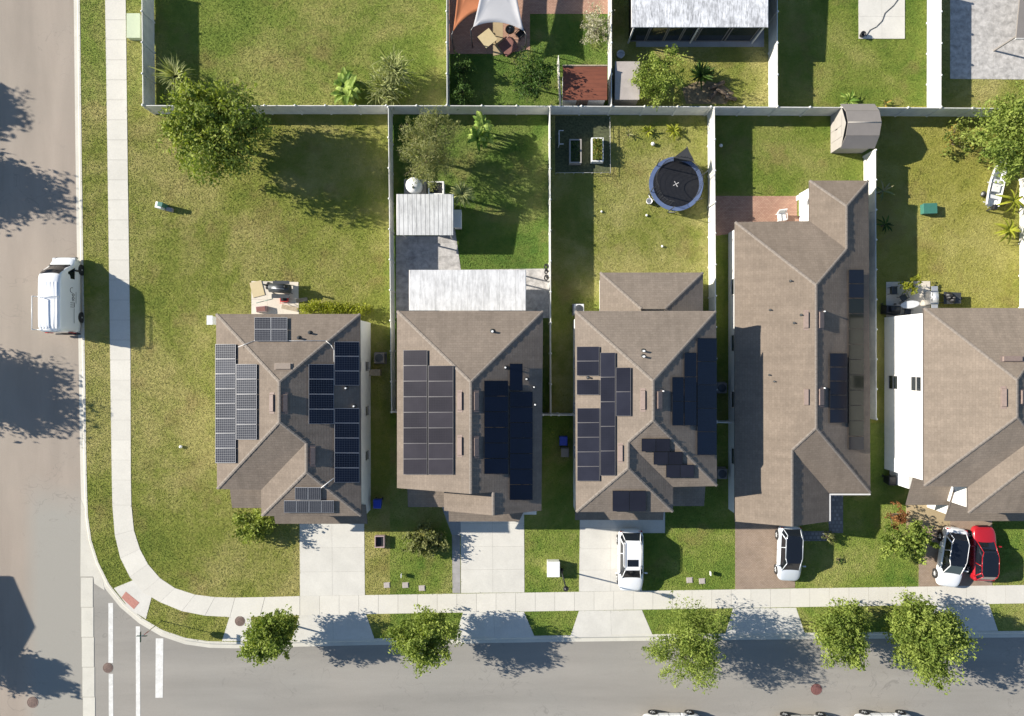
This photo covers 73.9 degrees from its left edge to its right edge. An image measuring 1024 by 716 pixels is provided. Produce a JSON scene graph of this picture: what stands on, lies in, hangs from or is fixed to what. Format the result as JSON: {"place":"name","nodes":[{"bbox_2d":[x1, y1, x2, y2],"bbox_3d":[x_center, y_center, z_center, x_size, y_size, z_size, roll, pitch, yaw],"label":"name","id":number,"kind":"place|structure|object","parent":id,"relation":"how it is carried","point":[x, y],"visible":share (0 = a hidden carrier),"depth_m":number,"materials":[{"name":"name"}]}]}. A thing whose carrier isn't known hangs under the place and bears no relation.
{"place":"outdoors","nodes":[
{"label":"outdoors","id":0,"kind":"place"},
{"bbox_2d":[0,0,82,715],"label":"side road","id":1,"kind":"structure","parent":0,"point":[40,579],"depth_m":54.13,"materials":[{"name":"grey asphalt"}]},
{"bbox_2d":[31,257,83,334],"bbox_3d":[-35.000,-4.871,52.471,2.640,3.440,6.090,0,90,0],"label":"cargo van","id":2,"kind":"object","parent":1,"relation":"on","point":[59,297],"visible":1,"depth_m":51.73,"materials":[{"name":"white paint"}]},
{"bbox_2d":[80,501,104,715],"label":"gutter","id":3,"kind":"object","parent":1,"relation":"on","point":[89,570],"visible":1,"depth_m":54.10,"materials":[{"name":"concrete"}]},
{"bbox_2d":[114,580,151,618],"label":"ramp","id":4,"kind":"structure","parent":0,"point":[134,591],"depth_m":53.98,"materials":[{"name":"concrete"}]},
{"bbox_2d":[81,104,391,641],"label":"lawn","id":5,"kind":"structure","parent":0,"point":[216,288],"depth_m":54.00,"materials":[{"name":"green plant"}]},
{"bbox_2d":[155,70,277,186],"bbox_3d":[-21.334,-16.604,50.221,8.613,7.768,8.362,0,90,0],"label":"tree","id":6,"kind":"object","parent":5,"relation":"on","point":[212,123],"visible":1,"depth_m":48.61,"materials":[{"name":"green plant"}]},
{"bbox_2d":[231,508,277,544],"bbox_3d":[-19.937,13.064,53.024,3.752,2.954,2.883,-14,90,0],"label":"shrub","id":7,"kind":"object","parent":5,"relation":"on","point":[255,527],"visible":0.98,"depth_m":52.63,"materials":[{"name":"green plant"}]},
{"bbox_2d":[236,604,300,666],"bbox_3d":[-18.227,20.935,51.559,4.602,5.087,4.819,0,90,0],"label":"tree","id":8,"kind":"object","parent":5,"relation":"on","point":[268,633],"visible":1,"depth_m":50.38,"materials":[{"name":"green plant"}]},
{"bbox_2d":[215,313,370,523],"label":"house","id":9,"kind":"structure","parent":5,"relation":"on","point":[293,419],"depth_m":47.88,"materials":[{"name":"brown concrete"}]},
{"bbox_2d":[141,104,449,114],"bbox_3d":[-16.646,-19.361,53.060,23.525,1.980,0.215,0,90,0],"label":"vinyl fence","id":10,"kind":"object","parent":5,"relation":"on","point":[330,109],"visible":0.73,"depth_m":52.95,"materials":[{"name":"white plastic"}]},
{"bbox_2d":[297,298,373,317],"bbox_3d":[-13.910,-3.852,53.347,5.941,1.487,1.422,5,90,0],"label":"hedge","id":11,"kind":"object","parent":5,"relation":"on","point":[336,308],"visible":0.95,"depth_m":53.22,"materials":[{"name":"green plant"}]},
{"bbox_2d":[222,614,250,640],"bbox_3d":[-21.825,21.309,54.012,2.381,0.056,2.302,0,90,0],"label":"pavement pad","id":12,"kind":"object","parent":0,"point":[233,631],"visible":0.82,"depth_m":53.98,"materials":[{"name":"concrete"}]},
{"bbox_2d":[78,0,446,106],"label":"lawn","id":13,"kind":"structure","parent":0,"point":[261,33],"depth_m":54.00,"materials":[{"name":"green plant"}]},
{"bbox_2d":[140,0,155,104],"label":"vinyl fence","id":14,"kind":"object","parent":13,"relation":"on","point":[148,60],"visible":0.97,"depth_m":53.01,"materials":[{"name":"white plastic"}]},
{"bbox_2d":[149,54,197,91],"bbox_3d":[-26.037,-21.707,52.573,3.013,3.040,3.130,0,90,0],"label":"yucca","id":15,"kind":"object","parent":13,"relation":"on","point":[170,70],"visible":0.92,"depth_m":52.28,"materials":[{"name":"green plant"}]},
{"bbox_2d":[330,67,362,104],"bbox_3d":[-12.833,-21.023,53.017,2.399,2.147,3.116,0,90,0],"label":"banana plant","id":16,"kind":"object","parent":13,"relation":"on","point":[347,90],"visible":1,"depth_m":52.49,"materials":[{"name":"green plant"}]},
{"bbox_2d":[361,66,407,110],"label":"palm","id":17,"kind":"object","parent":13,"relation":"on","point":[382,86],"visible":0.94,"depth_m":52.44,"materials":[{"name":"green plant"}]},
{"bbox_2d":[368,46,415,92],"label":"palm","id":18,"kind":"object","parent":13,"relation":"on","point":[396,63],"visible":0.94,"depth_m":51.86,"materials":[{"name":"green plant"}]},
{"bbox_2d":[251,281,298,313],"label":"patio","id":19,"kind":"structure","parent":0,"point":[274,305],"depth_m":53.97,"materials":[{"name":"concrete"}]},
{"bbox_2d":[300,524,364,595],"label":"driveway","id":20,"kind":"structure","parent":0,"point":[332,560],"depth_m":53.98,"materials":[{"name":"concrete"}]},
{"bbox_2d":[292,614,374,639],"bbox_3d":[-14.187,21.389,54.010,6.627,0.059,2.143,0,90,0],"label":"apron","id":21,"kind":"object","parent":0,"point":[339,626],"visible":0.95,"depth_m":53.98,"materials":[{"name":"concrete"}]},
{"bbox_2d":[396,236,439,317],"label":"patio","id":22,"kind":"structure","parent":0,"point":[417,252],"depth_m":53.98,"materials":[{"name":"concrete"}]},
{"bbox_2d":[440,229,460,269],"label":"path","id":23,"kind":"structure","parent":0,"point":[449,257],"depth_m":53.98,"materials":[{"name":"concrete"}]},
{"bbox_2d":[452,535,459,592],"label":"path","id":24,"kind":"structure","parent":0,"point":[456,563],"depth_m":53.98,"materials":[{"name":"grey concrete"}]},
{"bbox_2d":[389,105,551,414],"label":"lawn","id":25,"kind":"structure","parent":0,"point":[499,214],"depth_m":54.00,"materials":[{"name":"green plant"}]},
{"bbox_2d":[387,106,395,410],"bbox_3d":[-9.366,-7.553,53.060,0.200,1.980,23.587,-1,90,0],"label":"vinyl fence","id":26,"kind":"object","parent":25,"relation":"on","point":[391,253],"visible":0.99,"depth_m":52.94,"materials":[{"name":"white plastic"}]},
{"bbox_2d":[397,194,453,238],"bbox_3d":[-6.593,-10.861,52.710,4.358,2.620,3.064,0,90,0],"label":"pergola","id":27,"kind":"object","parent":25,"relation":"on","point":[425,214],"depth_m":51.52,"materials":[{"name":"white metal"}]},
{"bbox_2d":[396,105,461,191],"bbox_3d":[-6.121,-15.466,50.686,4.906,6.832,6.320,0,90,0],"label":"tree","id":28,"kind":"object","parent":25,"relation":"on","point":[425,146],"visible":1,"depth_m":49.72,"materials":[{"name":"green plant"}]},
{"bbox_2d":[467,111,496,152],"bbox_3d":[-2.328,-17.412,52.898,2.372,2.314,2.912,0,90,0],"label":"banana plant","id":29,"kind":"object","parent":25,"relation":"on","point":[482,135],"visible":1,"depth_m":52.16,"materials":[{"name":"green plant"}]},
{"bbox_2d":[446,104,552,114],"bbox_3d":[-0.978,-19.338,53.060,8.213,1.980,0.200,0,90,0],"label":"vinyl fence","id":30,"kind":"object","parent":25,"relation":"on","point":[525,110],"visible":0.95,"depth_m":52.93,"materials":[{"name":"white plastic"}]},
{"bbox_2d":[548,106,551,415],"bbox_3d":[2.952,-7.438,53.060,0.200,1.980,23.816,0,90,0],"label":"vinyl fence","id":31,"kind":"object","parent":25,"relation":"on","point":[549,234],"visible":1,"depth_m":52.65,"materials":[{"name":"white plastic"}]},
{"bbox_2d":[461,515,523,592],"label":"driveway","id":32,"kind":"structure","parent":0,"point":[492,557],"depth_m":53.98,"materials":[{"name":"concrete"}]},
{"bbox_2d":[458,612,534,638],"bbox_3d":[-1.349,21.205,54.010,6.349,0.061,2.140,0,90,0],"label":"apron","id":33,"kind":"object","parent":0,"point":[499,624],"visible":0.91,"depth_m":53.98,"materials":[{"name":"concrete"}]},
{"bbox_2d":[476,269,548,317],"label":"patio","id":34,"kind":"structure","parent":0,"point":[537,291],"depth_m":53.98,"materials":[{"name":"concrete"}]},
{"bbox_2d":[409,270,525,310],"bbox_3d":[-3.358,-5.106,52.560,8.840,2.920,3.086,0,90,0],"label":"patio cover","id":35,"kind":"object","parent":34,"relation":"on","point":[467,290],"visible":1,"depth_m":51.22,"materials":[{"name":"white metal"}]},
{"bbox_2d":[503,0,529,51],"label":"patio","id":36,"kind":"structure","parent":0,"point":[524,7],"depth_m":53.98,"materials":[{"name":"red brick"}]},
{"bbox_2d":[446,13,612,105],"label":"lawn","id":37,"kind":"structure","parent":0,"point":[498,69],"depth_m":54.00,"materials":[{"name":"green plant"}]},
{"bbox_2d":[451,0,478,49],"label":"shade sail","id":38,"kind":"object","parent":37,"relation":"on","point":[465,9],"visible":0.98,"depth_m":51.61,"materials":[{"name":"orange fabric"}]},
{"bbox_2d":[449,0,492,53],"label":"patio","id":39,"kind":"structure","parent":37,"relation":"on","point":[461,38],"depth_m":53.98,"materials":[{"name":"red brick"}]},
{"bbox_2d":[470,0,526,49],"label":"shade sail","id":40,"kind":"object","parent":37,"relation":"on","point":[502,11],"visible":0.98,"depth_m":51.40,"materials":[{"name":"grey fabric"}]},
{"bbox_2d":[508,45,558,104],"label":"tree","id":41,"kind":"object","parent":37,"relation":"on","point":[536,73],"visible":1,"depth_m":51.17,"materials":[{"name":"green plant"}]},
{"bbox_2d":[530,0,607,13],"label":"patio","id":42,"kind":"structure","parent":37,"relation":"on","point":[559,6],"depth_m":53.97,"materials":[{"name":"red brick"}]},
{"bbox_2d":[562,65,607,105],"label":"board shed","id":43,"kind":"structure","parent":37,"relation":"on","point":[584,85],"depth_m":51.94,"materials":[{"name":"red paint"}]},
{"bbox_2d":[580,1,614,44],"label":"shrub","id":44,"kind":"object","parent":37,"relation":"on","point":[593,24],"visible":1,"depth_m":52.64,"materials":[{"name":"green plant"}]},
{"bbox_2d":[607,0,612,105],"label":"vinyl fence","id":45,"kind":"object","parent":37,"relation":"on","point":[609,53],"visible":0.96,"depth_m":52.59,"materials":[{"name":"white plastic"}]},
{"bbox_2d":[93,578,1023,715],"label":"street","id":46,"kind":"structure","parent":0,"point":[773,677],"depth_m":54.13,"materials":[{"name":"grey asphalt"}]},
{"bbox_2d":[108,603,162,715],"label":"road marking","id":47,"kind":"object","parent":46,"relation":"on","point":[159,672],"visible":1,"depth_m":54.12,"materials":[{"name":"white paint"}]},
{"bbox_2d":[105,0,1023,616],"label":"sidewalk","id":48,"kind":"structure","parent":0,"point":[145,578],"depth_m":53.97,"materials":[{"name":"concrete"}]},
{"bbox_2d":[555,115,609,171],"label":"soil","id":49,"kind":"structure","parent":0,"point":[585,129],"depth_m":53.99,"materials":[{"name":"black soil"}]},
{"bbox_2d":[579,520,641,591],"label":"driveway","id":50,"kind":"structure","parent":0,"point":[598,560],"depth_m":53.98,"materials":[{"name":"concrete"}]},
{"bbox_2d":[616,528,646,590],"bbox_3d":[9.286,15.830,53.101,2.462,1.884,4.894,0,90,0],"label":"parked car","id":51,"kind":"object","parent":50,"relation":"on","point":[630,572],"visible":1,"depth_m":52.69,"materials":[{"name":"white paint"}]},
{"bbox_2d":[570,610,652,636],"bbox_3d":[7.897,21.072,54.010,6.587,0.061,2.144,0,90,0],"label":"apron","id":52,"kind":"object","parent":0,"point":[599,623],"visible":1,"depth_m":53.98,"materials":[{"name":"concrete"}]},
{"bbox_2d":[550,105,708,412],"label":"lawn","id":53,"kind":"structure","parent":0,"point":[634,229],"depth_m":54.00,"materials":[{"name":"green plant"}]},
{"bbox_2d":[550,104,610,115],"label":"vinyl fence","id":54,"kind":"object","parent":53,"relation":"on","point":[581,110],"visible":0.99,"depth_m":53.05,"materials":[{"name":"white plastic"}]},
{"bbox_2d":[573,272,717,519],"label":"house","id":55,"kind":"structure","parent":53,"relation":"on","point":[645,395],"depth_m":47.94,"materials":[{"name":"brown concrete"}]},
{"bbox_2d":[648,147,708,212],"bbox_3d":[12.799,-13.579,52.724,4.280,2.552,4.239,-31,90,0],"label":"trampoline","id":56,"kind":"object","parent":53,"relation":"on","point":[676,183],"visible":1,"depth_m":53.12,"materials":[{"name":"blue fabric"}]},
{"bbox_2d":[607,105,776,115],"bbox_3d":[13.993,-19.276,53.060,12.928,1.980,0.200,0,90,0],"label":"vinyl fence","id":57,"kind":"object","parent":53,"relation":"on","point":[680,110],"visible":0.98,"depth_m":52.97,"materials":[{"name":"white plastic"}]},
{"bbox_2d":[707,107,717,421],"bbox_3d":[15.604,-7.169,53.060,0.200,1.980,24.200,0,90,0],"label":"vinyl fence","id":58,"kind":"object","parent":53,"relation":"on","point":[712,264],"visible":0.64,"depth_m":52.95,"materials":[{"name":"white plastic"}]},
{"bbox_2d":[612,0,767,106],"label":"lawn","id":59,"kind":"structure","parent":0,"point":[708,63],"depth_m":54.00,"materials":[{"name":"green plant"}]},
{"bbox_2d":[613,61,639,105],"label":"shed","id":60,"kind":"structure","parent":59,"relation":"on","point":[626,92],"depth_m":52.48,"materials":[{"name":"white"}]},
{"bbox_2d":[629,43,689,111],"bbox_3d":[10.997,-21.258,51.708,4.410,4.797,4.894,0,90,0],"label":"tree","id":61,"kind":"object","parent":59,"relation":"on","point":[656,84],"visible":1,"depth_m":51.30,"materials":[{"name":"green plant"}]},
{"bbox_2d":[628,0,767,43],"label":"lanai","id":62,"kind":"object","parent":59,"relation":"on","point":[689,21],"visible":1,"depth_m":51.09,"materials":[{"name":"white metal"}]},
{"bbox_2d":[682,80,733,103],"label":"mulch","id":63,"kind":"object","parent":59,"relation":"on","point":[693,93],"visible":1,"depth_m":53.99,"materials":[{"name":"brown plant"}]},
{"bbox_2d":[768,0,778,106],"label":"vinyl fence","id":64,"kind":"object","parent":59,"relation":"on","point":[773,42],"visible":0.95,"depth_m":52.94,"materials":[{"name":"white plastic"}]},
{"bbox_2d":[636,30,763,46],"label":"patio","id":65,"kind":"structure","parent":0,"point":[758,41],"depth_m":53.98,"materials":[{"name":"grey concrete"}]},
{"bbox_2d":[388,415,1023,635],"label":"lawn","id":66,"kind":"structure","parent":0,"point":[717,535],"depth_m":54.00,"materials":[{"name":"green plant"}]},
{"bbox_2d":[380,604,464,678],"bbox_3d":[-6.453,20.900,51.244,5.529,5.719,4.634,-32,90,0],"label":"tree","id":67,"kind":"object","parent":66,"relation":"on","point":[424,641],"visible":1,"depth_m":50.06,"materials":[{"name":"green plant"}]},
{"bbox_2d":[401,520,449,558],"bbox_3d":[-6.846,14.087,53.307,4.065,2.252,3.111,0,90,0],"label":"shrub","id":68,"kind":"object","parent":66,"relation":"on","point":[424,547],"visible":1,"depth_m":52.97,"materials":[{"name":"green plant"}]},
{"bbox_2d":[396,310,543,521],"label":"house","id":69,"kind":"structure","parent":66,"relation":"on","point":[469,416],"depth_m":47.67,"materials":[{"name":"brown concrete"}]},
{"bbox_2d":[641,588,735,694],"bbox_3d":[13.075,21.291,51.144,6.672,5.923,6.934,19,90,0],"label":"tree","id":70,"kind":"object","parent":66,"relation":"on","point":[691,644],"visible":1,"depth_m":50.19,"materials":[{"name":"green plant"}]},
{"bbox_2d":[807,597,875,671],"bbox_3d":[24.695,20.665,51.597,5.011,5.014,5.676,0,90,0],"label":"tree","id":71,"kind":"object","parent":66,"relation":"on","point":[841,633],"visible":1,"depth_m":50.34,"materials":[{"name":"green plant"}]},
{"bbox_2d":[878,520,940,564],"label":"tree","id":72,"kind":"object","parent":66,"relation":"on","point":[899,544],"visible":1,"depth_m":51.49,"materials":[{"name":"green plant"}]},
{"bbox_2d":[881,587,984,694],"bbox_3d":[30.664,21.255,50.834,6.432,6.542,6.832,26,90,0],"label":"tree","id":73,"kind":"object","parent":66,"relation":"on","point":[927,644],"visible":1,"depth_m":49.88,"materials":[{"name":"green plant"}]},
{"bbox_2d":[884,307,1023,520],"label":"house","id":74,"kind":"structure","parent":66,"relation":"on","point":[954,414],"depth_m":48.23,"materials":[{"name":"brown concrete"}]},
{"bbox_2d":[715,196,796,215],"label":"patio","id":75,"kind":"structure","parent":0,"point":[749,206],"depth_m":53.98,"materials":[{"name":"red brick"}]},
{"bbox_2d":[735,522,794,588],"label":"driveway","id":76,"kind":"structure","parent":0,"point":[755,552],"depth_m":53.98,"materials":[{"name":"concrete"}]},
{"bbox_2d":[774,526,805,580],"bbox_3d":[21.746,15.314,53.211,2.318,1.663,4.364,2,90,0],"label":"parked car","id":77,"kind":"object","parent":76,"relation":"on","point":[789,548],"visible":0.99,"depth_m":52.79,"materials":[{"name":"silver metal"}]},
{"bbox_2d":[725,608,804,634],"bbox_3d":[20.079,20.889,54.010,6.349,0.059,2.159,0,90,0],"label":"apron","id":78,"kind":"object","parent":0,"point":[767,620],"visible":1,"depth_m":53.98,"materials":[{"name":"concrete"}]},
{"bbox_2d":[715,105,871,423],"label":"lawn","id":79,"kind":"structure","parent":0,"point":[779,187],"depth_m":54.00,"materials":[{"name":"green plant"}]},
{"bbox_2d":[715,216,798,235],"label":"patio","id":80,"kind":"structure","parent":79,"relation":"on","point":[724,225],"depth_m":53.97,"materials":[{"name":"red brick"}]},
{"bbox_2d":[728,180,870,526],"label":"house","id":81,"kind":"structure","parent":79,"relation":"on","point":[798,379],"depth_m":50.47,"materials":[{"name":"brown concrete"}]},
{"bbox_2d":[768,106,939,116],"bbox_3d":[26.626,-19.215,53.060,12.737,1.980,0.200,0,90,0],"label":"vinyl fence","id":82,"kind":"object","parent":79,"relation":"on","point":[830,111],"visible":0.82,"depth_m":52.95,"materials":[{"name":"white plastic"}]},
{"bbox_2d":[831,104,881,152],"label":"resin shed","id":83,"kind":"structure","parent":79,"relation":"on","point":[855,128],"depth_m":51.85,"materials":[{"name":"grey plastic"}]},
{"bbox_2d":[863,149,877,419],"bbox_3d":[27.921,-5.636,53.060,0.200,1.980,20.826,0,90,0],"label":"vinyl fence","id":84,"kind":"object","parent":79,"relation":"on","point":[870,166],"visible":0.73,"depth_m":52.65,"materials":[{"name":"white plastic"}]},
{"bbox_2d":[829,495,842,532],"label":"path","id":85,"kind":"structure","parent":0,"point":[836,523],"depth_m":53.98,"materials":[{"name":"grey concrete"}]},
{"bbox_2d":[778,0,926,106],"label":"lawn","id":86,"kind":"structure","parent":0,"point":[850,50],"depth_m":54.00,"materials":[{"name":"green plant"}]},
{"bbox_2d":[926,0,942,107],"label":"vinyl fence","id":87,"kind":"object","parent":86,"relation":"on","point":[934,35],"visible":0.97,"depth_m":52.99,"materials":[{"name":"white plastic"}]},
{"bbox_2d":[858,0,904,38],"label":"patio","id":88,"kind":"structure","parent":0,"point":[891,25],"depth_m":53.95,"materials":[{"name":"concrete"}]},
{"bbox_2d":[906,500,949,529],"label":"path","id":89,"kind":"structure","parent":0,"point":[930,517],"depth_m":53.97,"materials":[{"name":"concrete"}]},
{"bbox_2d":[872,105,1023,423],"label":"lawn","id":90,"kind":"structure","parent":0,"point":[941,217],"depth_m":54.00,"materials":[{"name":"green plant"}]},
{"bbox_2d":[886,281,929,316],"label":"patio","id":91,"kind":"structure","parent":90,"relation":"on","point":[892,299],"depth_m":53.97,"materials":[{"name":"concrete"}]},
{"bbox_2d":[940,116,980,159],"bbox_3d":[35.133,-17.240,53.114,2.719,2.416,3.420,0,90,0],"label":"shrub","id":92,"kind":"object","parent":90,"relation":"on","point":[956,136],"visible":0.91,"depth_m":52.98,"materials":[{"name":"green plant"}]},
{"bbox_2d":[926,107,998,116],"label":"vinyl fence","id":93,"kind":"object","parent":90,"relation":"on","point":[958,112],"visible":0.6,"depth_m":53.07,"materials":[{"name":"white plastic"}]},
{"bbox_2d":[961,81,1023,186],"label":"tree","id":94,"kind":"object","parent":90,"relation":"on","point":[1006,134],"visible":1,"depth_m":49.62,"materials":[{"name":"green plant"}]},
{"bbox_2d":[980,162,1006,211],"bbox_3d":[38.042,-13.645,53.425,1.440,1.150,4.330,13,90,0],"label":"skiff","id":95,"kind":"object","parent":90,"relation":"on","point":[993,199],"visible":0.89,"depth_m":53.41,"materials":[{"name":"white paint"}]},
{"bbox_2d":[1018,178,1023,307],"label":"vinyl fence","id":96,"kind":"object","parent":90,"relation":"on","point":[1021,250],"visible":0.95,"depth_m":53.73,"materials":[{"name":"white plastic"}]},
{"bbox_2d":[919,521,991,586],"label":"driveway","id":97,"kind":"structure","parent":0,"point":[926,579],"depth_m":53.98,"materials":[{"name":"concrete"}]},
{"bbox_2d":[932,526,969,586],"bbox_3d":[34.484,15.632,53.271,2.372,1.543,4.714,8,90,0],"label":"parked car","id":98,"kind":"object","parent":97,"relation":"on","point":[952,558],"visible":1,"depth_m":52.98,"materials":[{"name":"white paint"}]},
{"bbox_2d":[966,525,1001,580],"bbox_3d":[36.944,15.320,53.241,2.336,1.603,4.314,1,90,0],"label":"parked car","id":99,"kind":"object","parent":97,"relation":"on","point":[984,561],"visible":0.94,"depth_m":52.96,"materials":[{"name":"red paint"}]},
{"bbox_2d":[933,604,997,630],"bbox_3d":[35.794,20.640,54.010,5.556,0.059,2.201,0,90,0],"label":"apron","id":100,"kind":"object","parent":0,"point":[980,617],"visible":0.67,"depth_m":53.98,"materials":[{"name":"concrete"}]},
{"bbox_2d":[941,0,1023,106],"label":"lawn","id":101,"kind":"structure","parent":0,"point":[986,93],"depth_m":54.00,"materials":[{"name":"green plant"}]},
{"bbox_2d":[950,0,1023,79],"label":"patio","id":102,"kind":"structure","parent":101,"relation":"on","point":[981,31],"depth_m":53.98,"materials":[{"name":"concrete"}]},
{"label":"ground","id":103,"kind":"structure","parent":0,"visible":0},
{"bbox_2d":[74,0,1023,647],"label":"kerb","id":104,"kind":"structure","parent":103,"relation":"on","point":[298,642],"depth_m":54.11,"materials":[{"name":"concrete"}]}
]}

